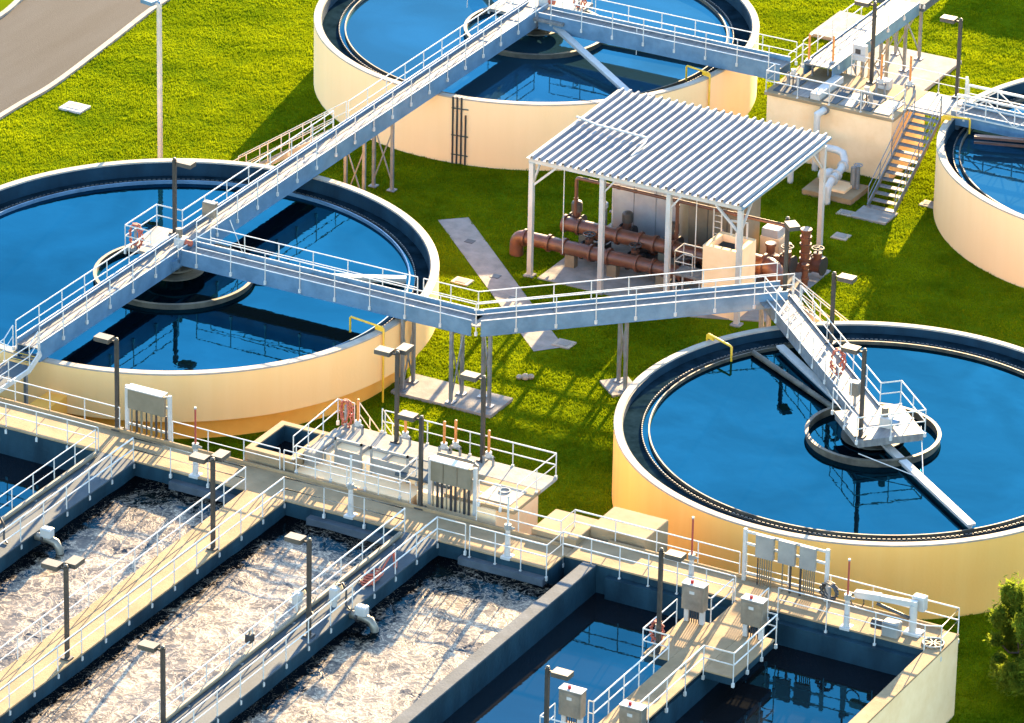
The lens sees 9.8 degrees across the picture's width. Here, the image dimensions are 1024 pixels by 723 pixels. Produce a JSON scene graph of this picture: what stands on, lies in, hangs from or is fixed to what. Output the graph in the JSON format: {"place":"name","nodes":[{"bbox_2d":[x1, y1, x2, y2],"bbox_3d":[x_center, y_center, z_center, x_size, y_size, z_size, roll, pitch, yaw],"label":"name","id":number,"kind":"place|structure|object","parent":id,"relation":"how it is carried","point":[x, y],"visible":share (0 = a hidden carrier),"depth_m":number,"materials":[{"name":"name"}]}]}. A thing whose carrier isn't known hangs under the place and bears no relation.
{"place":"outdoors","nodes":[
{"label":"outdoors","id":0,"kind":"place"},
{"bbox_2d":[0,0,159,112],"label":"road","id":1,"kind":"structure","parent":0,"point":[43,43],"depth_m":301.00,"materials":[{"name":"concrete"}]},
{"bbox_2d":[438,217,559,350],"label":"path","id":2,"kind":"structure","parent":0,"point":[484,261],"depth_m":275.95,"materials":[{"name":"grey concrete"}]},
{"bbox_2d":[0,0,1023,722],"bbox_3d":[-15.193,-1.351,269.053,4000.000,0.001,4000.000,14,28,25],"label":"ground","id":3,"kind":"structure","parent":0,"point":[4,4],"depth_m":281.85,"materials":[{"name":"plant"}]},
{"bbox_2d":[0,325,41,403],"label":"landing","id":4,"kind":"object","parent":3,"relation":"on","point":[13,370],"visible":0.98,"depth_m":256.76,"materials":[{"name":"white metal"}]},
{"bbox_2d":[59,101,90,113],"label":"access hatch","id":5,"kind":"object","parent":3,"relation":"on","point":[74,107],"visible":1,"depth_m":292.27,"materials":[{"name":"white paint"}]},
{"bbox_2d":[0,0,169,119],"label":"kerb","id":6,"kind":"structure","parent":3,"relation":"on","point":[81,63],"depth_m":297.32,"materials":[{"name":"concrete"}]},
{"bbox_2d":[140,0,162,158],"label":"lamp post","id":7,"kind":"object","parent":3,"relation":"on","point":[151,3],"visible":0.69,"depth_m":283.54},
{"bbox_2d":[0,158,438,438],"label":"circular tank","id":8,"kind":"object","parent":3,"relation":"on","point":[242,400],"visible":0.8,"depth_m":260.36,"materials":[{"name":"beige concrete"}]},
{"bbox_2d":[0,184,414,370],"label":"water","id":9,"kind":"structure","parent":8,"relation":"in","point":[50,247],"depth_m":267.37,"materials":[{"name":"liquid"}]},
{"bbox_2d":[349,316,384,402],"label":"spray pipe","id":10,"kind":"object","parent":8,"relation":"attached to","point":[380,328],"visible":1,"depth_m":261.61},
{"bbox_2d":[233,101,346,164],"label":"metal stair","id":11,"kind":"object","parent":3,"relation":"on","point":[294,150],"visible":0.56,"depth_m":281.79,"materials":[{"name":"metal"}]},
{"bbox_2d":[15,0,592,361],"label":"walkway bridge","id":12,"kind":"structure","parent":3,"relation":"on","point":[159,259],"depth_m":275.44,"materials":[{"name":"white metal"}]},
{"bbox_2d":[169,157,195,234],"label":"lamp post","id":13,"kind":"object","parent":12,"relation":"on","point":[186,163],"visible":1,"depth_m":267.59,"materials":[{"name":"grey metal"}]},
{"bbox_2d":[245,399,557,533],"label":"splitter tank","id":14,"kind":"object","parent":3,"relation":"on","point":[374,451],"visible":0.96,"depth_m":247.34,"materials":[{"name":"beige concrete"}]},
{"bbox_2d":[339,398,353,427],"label":"hose coil","id":15,"kind":"object","parent":14,"relation":"on","point":[346,416],"visible":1,"depth_m":250.09,"materials":[{"name":"red rubber"}]},
{"bbox_2d":[374,343,413,443],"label":"lamp post","id":16,"kind":"object","parent":14,"relation":"on","point":[405,349],"visible":1,"depth_m":247.94,"materials":[{"name":"grey metal"}]},
{"bbox_2d":[428,455,477,515],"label":"conduit rack","id":17,"kind":"object","parent":14,"relation":"attached to","point":[453,472],"visible":1,"depth_m":244.16,"materials":[{"name":"metal"}]},
{"bbox_2d":[460,370,488,462],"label":"lamp post","id":18,"kind":"object","parent":14,"relation":"on","point":[467,375],"visible":1,"depth_m":246.58,"materials":[{"name":"grey metal"}]},
{"bbox_2d":[479,483,527,504],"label":"deck hatch","id":19,"kind":"object","parent":14,"relation":"on","point":[506,491],"visible":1,"depth_m":244.89,"materials":[{"name":"metal"}]},
{"bbox_2d":[391,374,512,418],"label":"concrete pad","id":20,"kind":"object","parent":3,"relation":"on","point":[430,390],"visible":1,"depth_m":263.07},
{"bbox_2d":[181,227,794,408],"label":"walkway bridge","id":21,"kind":"structure","parent":20,"relation":"on","point":[404,306],"depth_m":262.75,"materials":[{"name":"white metal"}]},
{"bbox_2d":[782,216,799,291],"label":"lamp post","id":22,"kind":"object","parent":21,"relation":"on","point":[791,225],"visible":1,"depth_m":263.41,"materials":[{"name":"grey metal"}]},
{"bbox_2d":[0,397,958,722],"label":"aeration basin","id":23,"kind":"object","parent":3,"relation":"on","point":[920,687],"visible":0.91,"depth_m":238.57,"materials":[{"name":"concrete"}]},
{"bbox_2d":[0,453,65,516],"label":"water","id":24,"kind":"structure","parent":23,"relation":"in","point":[14,471],"depth_m":249.82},
{"bbox_2d":[0,429,95,509],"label":"guard railing","id":25,"kind":"object","parent":23,"relation":"on","point":[32,474],"visible":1,"depth_m":245.97,"materials":[{"name":"white metal"}]},
{"bbox_2d":[0,451,97,523],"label":"air pipe","id":26,"kind":"object","parent":23,"relation":"on","point":[47,487],"visible":1,"depth_m":245.71,"materials":[{"name":"metal"}]},
{"bbox_2d":[34,525,63,554],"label":"air drop pipe","id":27,"kind":"object","parent":23,"relation":"attached to","point":[45,534],"visible":0.95,"depth_m":242.04,"materials":[{"name":"silver metal"}]},
{"bbox_2d":[0,402,98,450],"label":"guard railing","id":28,"kind":"object","parent":23,"relation":"attached to","point":[36,438],"visible":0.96,"depth_m":250.04,"materials":[{"name":"white metal"}]},
{"bbox_2d":[0,376,119,427],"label":"guard railing","id":29,"kind":"object","parent":23,"relation":"attached to","point":[49,400],"visible":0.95,"depth_m":252.06,"materials":[{"name":"white metal"}]},
{"bbox_2d":[41,555,84,661],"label":"lamp post","id":30,"kind":"object","parent":23,"relation":"on","point":[74,562],"visible":1,"depth_m":231.22,"materials":[{"name":"grey metal"}]},
{"bbox_2d":[93,332,123,431],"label":"lamp post","id":31,"kind":"object","parent":23,"relation":"on","point":[100,337],"visible":1,"depth_m":249.89,"materials":[{"name":"grey metal"}]},
{"bbox_2d":[0,476,225,671],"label":"water","id":32,"kind":"structure","parent":23,"relation":"in","point":[106,532],"depth_m":242.20,"materials":[{"name":"liquid"}]},
{"bbox_2d":[0,437,245,660],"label":"guard railing","id":33,"kind":"object","parent":23,"relation":"on","point":[170,476],"visible":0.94,"depth_m":242.47,"materials":[{"name":"white metal"}]},
{"bbox_2d":[125,383,171,440],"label":"conduit rack","id":34,"kind":"object","parent":23,"relation":"on","point":[146,400],"visible":1,"depth_m":249.95,"materials":[{"name":"metal"}]},
{"bbox_2d":[137,639,165,722],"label":"lamp post","id":35,"kind":"object","parent":23,"relation":"on","point":[148,646],"visible":1,"depth_m":226.46,"materials":[{"name":"grey metal"}]},
{"bbox_2d":[189,407,202,478],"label":"valve stem","id":36,"kind":"object","parent":23,"relation":"on","point":[195,474],"visible":0.94,"depth_m":246.88,"materials":[{"name":"white paint"}]},
{"bbox_2d":[11,515,381,722],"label":"water","id":37,"kind":"structure","parent":23,"relation":"in","point":[213,613],"depth_m":236.43,"materials":[{"name":"liquid"}]},
{"bbox_2d":[0,477,405,722],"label":"guard railing","id":38,"kind":"object","parent":23,"relation":"on","point":[241,539],"visible":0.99,"depth_m":237.03,"materials":[{"name":"white metal"}]},
{"bbox_2d":[189,449,230,551],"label":"lamp post","id":39,"kind":"object","parent":23,"relation":"on","point":[221,455],"visible":1,"depth_m":240.06,"materials":[{"name":"grey metal"}]},
{"bbox_2d":[172,421,279,468],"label":"guard railing","id":40,"kind":"object","parent":23,"relation":"on","point":[243,450],"visible":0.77,"depth_m":248.44,"materials":[{"name":"white metal"}]},
{"bbox_2d":[156,531,402,722],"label":"air pipe","id":41,"kind":"object","parent":23,"relation":"on","point":[270,636],"visible":1,"depth_m":234.34,"materials":[{"name":"metal"}]},
{"bbox_2d":[284,532,315,638],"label":"lamp post","id":42,"kind":"object","parent":23,"relation":"on","point":[295,538],"visible":1,"depth_m":233.29,"materials":[{"name":"grey metal"}]},
{"bbox_2d":[176,516,466,722],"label":"guard railing","id":43,"kind":"object","parent":23,"relation":"on","point":[387,556],"visible":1,"depth_m":235.08,"materials":[{"name":"white metal"}]},
{"bbox_2d":[329,582,349,609],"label":"air valve","id":44,"kind":"object","parent":23,"relation":"on","point":[335,590],"visible":1,"depth_m":236.56,"materials":[{"name":"white paint"}]},
{"bbox_2d":[283,449,410,502],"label":"guard railing","id":45,"kind":"object","parent":23,"relation":"on","point":[315,469],"visible":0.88,"depth_m":246.15,"materials":[{"name":"white metal"}]},
{"bbox_2d":[343,455,357,519],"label":"valve stem","id":46,"kind":"object","parent":23,"relation":"on","point":[350,514],"visible":1,"depth_m":243.89,"materials":[{"name":"white paint"}]},
{"bbox_2d":[349,603,378,632],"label":"air drop pipe","id":47,"kind":"object","parent":23,"relation":"attached to","point":[359,612],"visible":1,"depth_m":236.32,"materials":[{"name":"silver metal"}]},
{"bbox_2d":[359,550,397,585],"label":"red hose","id":48,"kind":"object","parent":23,"relation":"on","point":[370,578],"visible":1,"depth_m":238.93,"materials":[{"name":"rubber"}]},
{"bbox_2d":[229,555,553,722],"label":"water","id":49,"kind":"structure","parent":23,"relation":"in","point":[438,618],"depth_m":235.14,"materials":[{"name":"liquid"}]},
{"bbox_2d":[397,410,426,510],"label":"lamp post","id":50,"kind":"object","parent":23,"relation":"on","point":[406,415],"visible":1,"depth_m":243.73,"materials":[{"name":"grey metal"}]},
{"bbox_2d":[500,496,514,560],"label":"valve stem","id":51,"kind":"object","parent":23,"relation":"on","point":[507,555],"visible":1,"depth_m":240.79,"materials":[{"name":"white paint"}]},
{"bbox_2d":[544,665,573,722],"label":"lamp post","id":52,"kind":"object","parent":23,"relation":"on","point":[562,674],"visible":1,"depth_m":223.75,"materials":[{"name":"grey metal"}]},
{"bbox_2d":[558,683,586,722],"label":"control cabinet","id":53,"kind":"object","parent":23,"relation":"on","point":[572,701],"visible":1,"depth_m":227.33,"materials":[{"name":"metal"}]},
{"bbox_2d":[468,525,735,601],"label":"guard railing","id":54,"kind":"object","parent":23,"relation":"on","point":[563,544],"visible":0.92,"depth_m":240.12,"materials":[{"name":"white metal"}]},
{"bbox_2d":[476,499,740,572],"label":"guard railing","id":55,"kind":"object","parent":23,"relation":"on","point":[615,531],"visible":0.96,"depth_m":241.95,"materials":[{"name":"white metal"}]},
{"bbox_2d":[587,599,677,722],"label":"guard railing","id":56,"kind":"object","parent":23,"relation":"on","point":[637,663],"visible":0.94,"depth_m":231.51,"materials":[{"name":"white metal"}]},
{"bbox_2d":[619,699,647,722],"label":"control cabinet","id":57,"kind":"object","parent":23,"relation":"on","point":[632,711],"visible":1,"depth_m":226.14,"materials":[{"name":"metal"}]},
{"bbox_2d":[651,547,686,654],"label":"lamp post","id":58,"kind":"object","parent":23,"relation":"on","point":[674,555],"visible":1,"depth_m":232.41,"materials":[{"name":"grey metal"}]},
{"bbox_2d":[443,592,896,722],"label":"water","id":59,"kind":"structure","parent":23,"relation":"in","point":[593,642],"depth_m":234.50,"materials":[{"name":"liquid"}]},
{"bbox_2d":[681,578,708,624],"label":"control cabinet","id":60,"kind":"object","parent":23,"relation":"on","point":[694,596],"visible":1,"depth_m":235.56,"materials":[{"name":"metal"}]},
{"bbox_2d":[639,587,777,722],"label":"guard railing","id":61,"kind":"object","parent":23,"relation":"on","point":[703,675],"visible":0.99,"depth_m":232.05,"materials":[{"name":"white metal"}]},
{"bbox_2d":[740,593,768,639],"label":"control cabinet","id":62,"kind":"object","parent":23,"relation":"on","point":[753,614],"visible":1,"depth_m":234.44,"materials":[{"name":"metal"}]},
{"bbox_2d":[741,527,829,601],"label":"conduit rack","id":63,"kind":"object","parent":23,"relation":"on","point":[765,549],"visible":0.99,"depth_m":238.14,"materials":[{"name":"metal"}]},
{"bbox_2d":[819,581,838,607],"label":"hose coil","id":64,"kind":"object","parent":23,"relation":"attached to","point":[828,596],"visible":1,"depth_m":237.30,"materials":[{"name":"grey rubber"}]},
{"bbox_2d":[839,558,854,631],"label":"valve stem","id":65,"kind":"object","parent":23,"relation":"on","point":[846,625],"visible":1,"depth_m":235.74,"materials":[{"name":"white paint"}]},
{"bbox_2d":[746,553,959,661],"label":"guard railing","id":66,"kind":"object","parent":23,"relation":"attached to","point":[875,624],"visible":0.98,"depth_m":235.88,"materials":[{"name":"white metal"}]},
{"bbox_2d":[870,618,901,638],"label":"equipment box","id":67,"kind":"object","parent":23,"relation":"on","point":[893,624],"visible":1,"depth_m":235.32,"materials":[{"name":"grey paint"}]},
{"bbox_2d":[850,589,927,637],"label":"davit crane","id":68,"kind":"object","parent":23,"relation":"on","point":[917,602],"visible":1,"depth_m":235.50,"materials":[{"name":"white paint"}]},
{"bbox_2d":[314,0,759,170],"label":"circular tank","id":69,"kind":"object","parent":3,"relation":"on","point":[464,130],"visible":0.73,"depth_m":288.12,"materials":[{"name":"beige paint"}]},
{"bbox_2d":[340,0,732,101],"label":"water","id":70,"kind":"structure","parent":69,"relation":"in","point":[388,36],"depth_m":293.16,"materials":[{"name":"liquid"}]},
{"bbox_2d":[538,0,797,80],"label":"walkway bridge","id":71,"kind":"structure","parent":69,"relation":"on","point":[677,45],"depth_m":290.69,"materials":[{"name":"white metal"}]},
{"bbox_2d":[531,507,667,551],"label":"concrete block","id":72,"kind":"structure","parent":3,"relation":"on","point":[639,519],"depth_m":242.95,"materials":[{"name":"concrete"}]},
{"bbox_2d":[600,377,631,397],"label":"concrete pad","id":73,"kind":"object","parent":3,"relation":"on","point":[610,385],"visible":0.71,"depth_m":264.47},
{"bbox_2d":[537,223,830,321],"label":"concrete pad","id":74,"kind":"object","parent":3,"relation":"on","point":[583,270],"visible":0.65,"depth_m":275.04,"materials":[{"name":"concrete"}]},
{"bbox_2d":[509,228,701,288],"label":"pipe run","id":75,"kind":"object","parent":74,"relation":"on","point":[614,261],"visible":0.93,"depth_m":275.26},
{"bbox_2d":[560,214,702,262],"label":"pipe run","id":76,"kind":"object","parent":74,"relation":"on","point":[618,235],"visible":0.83,"depth_m":275.48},
{"bbox_2d":[574,176,784,227],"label":"pipe run","id":77,"kind":"object","parent":76,"relation":"on","point":[618,187],"visible":0.84,"depth_m":274.56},
{"bbox_2d":[611,182,688,245],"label":"steel enclosure","id":78,"kind":"object","parent":74,"relation":"on","point":[649,215],"visible":0.33,"depth_m":277.43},
{"bbox_2d":[523,88,831,327],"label":"pump shelter","id":79,"kind":"object","parent":74,"relation":"on","point":[722,158],"visible":0.88,"depth_m":273.41,"materials":[{"name":"white metal"}]},
{"bbox_2d":[673,243,702,290],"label":"access platform","id":80,"kind":"structure","parent":74,"relation":"on","point":[696,275],"depth_m":272.02,"materials":[{"name":"metal"}]},
{"bbox_2d":[688,197,760,253],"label":"steel enclosure","id":81,"kind":"object","parent":74,"relation":"on","point":[704,229],"visible":0.21,"depth_m":276.16,"materials":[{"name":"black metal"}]},
{"bbox_2d":[702,220,755,320],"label":"concrete tower","id":82,"kind":"structure","parent":74,"relation":"on","point":[719,249],"depth_m":270.80,"materials":[{"name":"white paint"}]},
{"bbox_2d":[755,253,788,292],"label":"pipe","id":83,"kind":"object","parent":74,"relation":"on","point":[765,258],"visible":0.37,"depth_m":273.05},
{"bbox_2d":[759,223,784,254],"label":"equipment box","id":84,"kind":"object","parent":74,"relation":"on","point":[772,232],"visible":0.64,"depth_m":275.91,"materials":[{"name":"beige paint"}]},
{"bbox_2d":[788,226,811,272],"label":"pipe run","id":85,"kind":"object","parent":74,"relation":"on","point":[805,243],"visible":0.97,"depth_m":274.51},
{"bbox_2d":[809,245,827,275],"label":"pipe valve","id":86,"kind":"object","parent":85,"relation":"attached to","point":[818,263],"visible":1,"depth_m":275.31,"materials":[{"name":"black metal"}]},
{"bbox_2d":[612,321,1023,619],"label":"circular tank","id":87,"kind":"object","parent":3,"relation":"on","point":[966,573],"visible":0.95,"depth_m":246.92,"materials":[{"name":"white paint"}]},
{"bbox_2d":[642,344,1023,539],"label":"water","id":88,"kind":"structure","parent":87,"relation":"in","point":[731,434],"depth_m":252.62,"materials":[{"name":"liquid"}]},
{"bbox_2d":[812,106,829,170],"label":"white pipe","id":89,"kind":"object","parent":3,"relation":"on","point":[821,111],"visible":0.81,"depth_m":286.13,"materials":[{"name":"metal"}]},
{"bbox_2d":[802,177,867,205],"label":"concrete pad","id":90,"kind":"object","parent":3,"relation":"on","point":[851,196],"visible":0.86,"depth_m":284.18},
{"bbox_2d":[817,144,862,204],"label":"pump set","id":91,"kind":"object","parent":90,"relation":"on","point":[833,183],"visible":0.84,"depth_m":284.26,"materials":[{"name":"white metal"}]},
{"bbox_2d":[760,277,926,447],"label":"walkway bridge","id":92,"kind":"structure","parent":3,"relation":"on","point":[798,328],"depth_m":255.78,"materials":[{"name":"metal"}]},
{"bbox_2d":[792,276,848,321],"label":"metal stair","id":93,"kind":"object","parent":92,"relation":"attached to","point":[809,313],"visible":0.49,"depth_m":263.61,"materials":[{"name":"metal"}]},
{"bbox_2d":[825,271,856,345],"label":"lamp post","id":94,"kind":"object","parent":92,"relation":"on","point":[847,278],"visible":1,"depth_m":258.59,"materials":[{"name":"grey metal"}]},
{"bbox_2d":[841,343,866,438],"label":"lamp post","id":95,"kind":"object","parent":92,"relation":"on","point":[850,348],"visible":1,"depth_m":249.98,"materials":[{"name":"grey metal"}]},
{"bbox_2d":[764,43,968,181],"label":"splitter box","id":96,"kind":"object","parent":3,"relation":"on","point":[855,129],"visible":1,"depth_m":286.70,"materials":[{"name":"beige paint"}]},
{"bbox_2d":[852,42,867,75],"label":"meter cabinet","id":97,"kind":"object","parent":96,"relation":"attached to","point":[859,49],"visible":1,"depth_m":289.09,"materials":[{"name":"metal"}]},
{"bbox_2d":[854,0,876,83],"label":"lamp post","id":98,"kind":"object","parent":96,"relation":"on","point":[865,3],"visible":1,"depth_m":287.58,"materials":[{"name":"grey metal"}]},
{"bbox_2d":[842,44,961,90],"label":"platform","id":99,"kind":"object","parent":96,"relation":"on","point":[938,64],"visible":0.5,"depth_m":298.77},
{"bbox_2d":[801,0,938,77],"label":"walkway bridge","id":100,"kind":"structure","parent":99,"relation":"on","point":[894,16],"depth_m":293.44,"materials":[{"name":"white metal"}]},
{"bbox_2d":[851,205,897,224],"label":"concrete pad","id":101,"kind":"object","parent":3,"relation":"on","point":[864,213],"visible":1,"depth_m":282.15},
{"bbox_2d":[866,90,942,213],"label":"metal stair","id":102,"kind":"object","parent":3,"relation":"on","point":[895,204],"visible":1,"depth_m":283.96,"materials":[{"name":"metal"}]},
{"bbox_2d":[933,78,1023,287],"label":"circular tank","id":103,"kind":"object","parent":3,"relation":"on","point":[980,228],"visible":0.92,"depth_m":277.47,"materials":[{"name":"concrete"}]},
{"bbox_2d":[907,76,1023,137],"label":"walkway bridge","id":104,"kind":"structure","parent":103,"relation":"on","point":[994,120],"depth_m":284.41,"materials":[{"name":"metal"}]},
{"bbox_2d":[940,14,962,99],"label":"lamp post","id":105,"kind":"object","parent":104,"relation":"on","point":[950,19],"visible":0.88,"depth_m":286.00,"materials":[{"name":"grey metal"}]},
{"bbox_2d":[954,102,1023,214],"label":"water","id":106,"kind":"structure","parent":103,"relation":"in","point":[995,172],"depth_m":280.83,"materials":[{"name":"liquid"}]},
{"bbox_2d":[982,572,1023,692],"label":"bushy tree","id":107,"kind":"object","parent":3,"relation":"on","point":[1005,639],"visible":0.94,"depth_m":238.78,"materials":[{"name":"green plant"}]},
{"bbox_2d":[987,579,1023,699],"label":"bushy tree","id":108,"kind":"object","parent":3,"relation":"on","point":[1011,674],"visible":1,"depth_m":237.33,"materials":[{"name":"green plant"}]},
{"bbox_2d":[810,11,863,40],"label":"canopy","id":109,"kind":"object","parent":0,"point":[838,30],"visible":0.36,"depth_m":303.78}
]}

